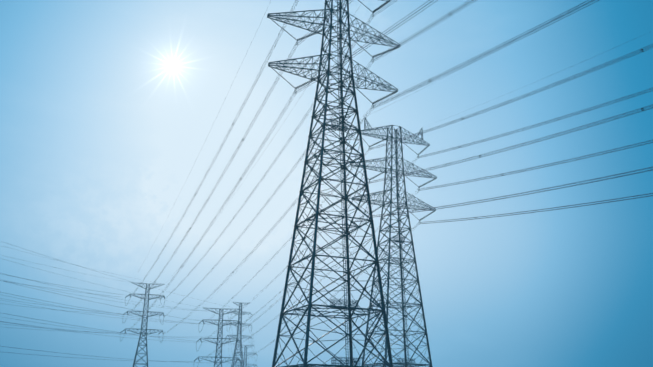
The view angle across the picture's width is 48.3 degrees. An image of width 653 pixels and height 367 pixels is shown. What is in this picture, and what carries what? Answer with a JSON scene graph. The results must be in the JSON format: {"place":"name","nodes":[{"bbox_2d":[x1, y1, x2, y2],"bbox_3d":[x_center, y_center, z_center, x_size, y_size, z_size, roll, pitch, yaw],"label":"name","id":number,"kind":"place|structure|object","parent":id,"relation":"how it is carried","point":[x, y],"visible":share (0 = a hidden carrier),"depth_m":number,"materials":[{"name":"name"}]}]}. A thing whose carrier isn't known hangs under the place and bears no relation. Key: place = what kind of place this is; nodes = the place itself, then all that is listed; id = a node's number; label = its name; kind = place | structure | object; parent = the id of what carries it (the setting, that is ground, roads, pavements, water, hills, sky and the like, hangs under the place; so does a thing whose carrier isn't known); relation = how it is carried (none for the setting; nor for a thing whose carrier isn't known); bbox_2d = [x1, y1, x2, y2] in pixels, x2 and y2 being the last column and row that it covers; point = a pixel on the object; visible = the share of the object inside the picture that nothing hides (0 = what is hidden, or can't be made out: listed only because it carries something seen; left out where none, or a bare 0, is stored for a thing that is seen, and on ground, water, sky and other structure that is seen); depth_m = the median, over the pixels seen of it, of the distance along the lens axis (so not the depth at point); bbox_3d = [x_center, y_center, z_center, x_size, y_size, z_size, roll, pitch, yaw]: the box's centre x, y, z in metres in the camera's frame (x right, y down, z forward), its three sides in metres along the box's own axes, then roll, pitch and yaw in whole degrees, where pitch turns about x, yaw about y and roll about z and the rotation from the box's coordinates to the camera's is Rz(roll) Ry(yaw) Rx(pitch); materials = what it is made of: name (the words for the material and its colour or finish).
{"place":"outdoors","nodes":[
{"label":"outdoors","id":0,"kind":"place"},
{"bbox_2d":[0,0,652,363],"bbox_3d":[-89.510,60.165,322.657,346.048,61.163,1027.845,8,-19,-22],"label":"power lines","id":1,"kind":"object","parent":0,"point":[379,179],"visible":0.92,"depth_m":128.86,"materials":[{"name":"grey metal"}]},
{"bbox_2d":[122,297,256,366],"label":"jumper loops","id":2,"kind":"object","parent":1,"relation":"attached to","point":[199,332],"visible":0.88,"depth_m":299.95,"materials":[{"name":"grey metal"}]},
{"bbox_2d":[294,12,419,222],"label":"clamps","id":3,"kind":"object","parent":1,"relation":"on","point":[372,104],"visible":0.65,"depth_m":112.72,"materials":[{"name":"metal"}]},
{"bbox_2d":[269,0,435,220],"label":"insulator strings","id":4,"kind":"object","parent":3,"relation":"attached to","point":[375,10],"visible":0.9,"depth_m":113.64,"materials":[{"name":"grey glass"}]},
{"bbox_2d":[134,7,643,336],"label":"bundle spacers","id":5,"kind":"object","parent":1,"relation":"attached to","point":[327,123],"visible":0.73,"depth_m":132.26,"materials":[{"name":"metal"}]},
{"bbox_2d":[0,0,652,366],"label":"sky","id":6,"kind":"structure","parent":0,"point":[108,108],"materials":[{"name":"blue"}]},
{"label":"ground","id":7,"kind":"structure","parent":0,"visible":0},
{"bbox_2d":[125,283,164,366],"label":"tension pylon","id":8,"kind":"object","parent":7,"relation":"on","point":[140,337],"visible":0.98,"depth_m":303.49,"materials":[{"name":"grey metal"}]},
{"bbox_2d":[198,308,239,366],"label":"tension pylon","id":9,"kind":"object","parent":7,"relation":"on","point":[217,344],"visible":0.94,"depth_m":289.91,"materials":[{"name":"grey metal"}]},
{"bbox_2d":[121,294,257,366],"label":"insulator strings","id":10,"kind":"object","parent":9,"relation":"attached to","point":[200,338],"visible":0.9,"depth_m":301.34,"materials":[{"name":"grey glass"}]},
{"bbox_2d":[228,302,248,366],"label":"tension pylon","id":11,"kind":"object","parent":7,"relation":"on","point":[240,334],"visible":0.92,"depth_m":447.52,"materials":[{"name":"grey metal"}]},
{"bbox_2d":[234,345,254,366],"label":"tension pylon","id":12,"kind":"object","parent":7,"relation":"on","point":[246,355],"visible":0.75,"depth_m":502.41,"materials":[{"name":"grey metal"}]},
{"bbox_2d":[267,0,399,366],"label":"suspension pylon","id":13,"kind":"object","parent":7,"relation":"on","point":[344,197],"visible":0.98,"depth_m":103.51,"materials":[{"name":"metal"}]},
{"bbox_2d":[301,120,378,366],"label":"pylon ladder platforms","id":14,"kind":"object","parent":13,"relation":"attached to","point":[336,301],"visible":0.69,"depth_m":94.86,"materials":[{"name":"grey metal"}]},
{"bbox_2d":[350,119,436,366],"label":"suspension pylon","id":15,"kind":"object","parent":7,"relation":"on","point":[400,264],"visible":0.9,"depth_m":159.15,"materials":[{"name":"metal"}]},
{"bbox_2d":[382,236,424,365],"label":"pylon ladder platforms","id":16,"kind":"object","parent":15,"relation":"attached to","point":[402,360],"visible":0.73,"depth_m":149.18,"materials":[{"name":"grey metal"}]}
]}

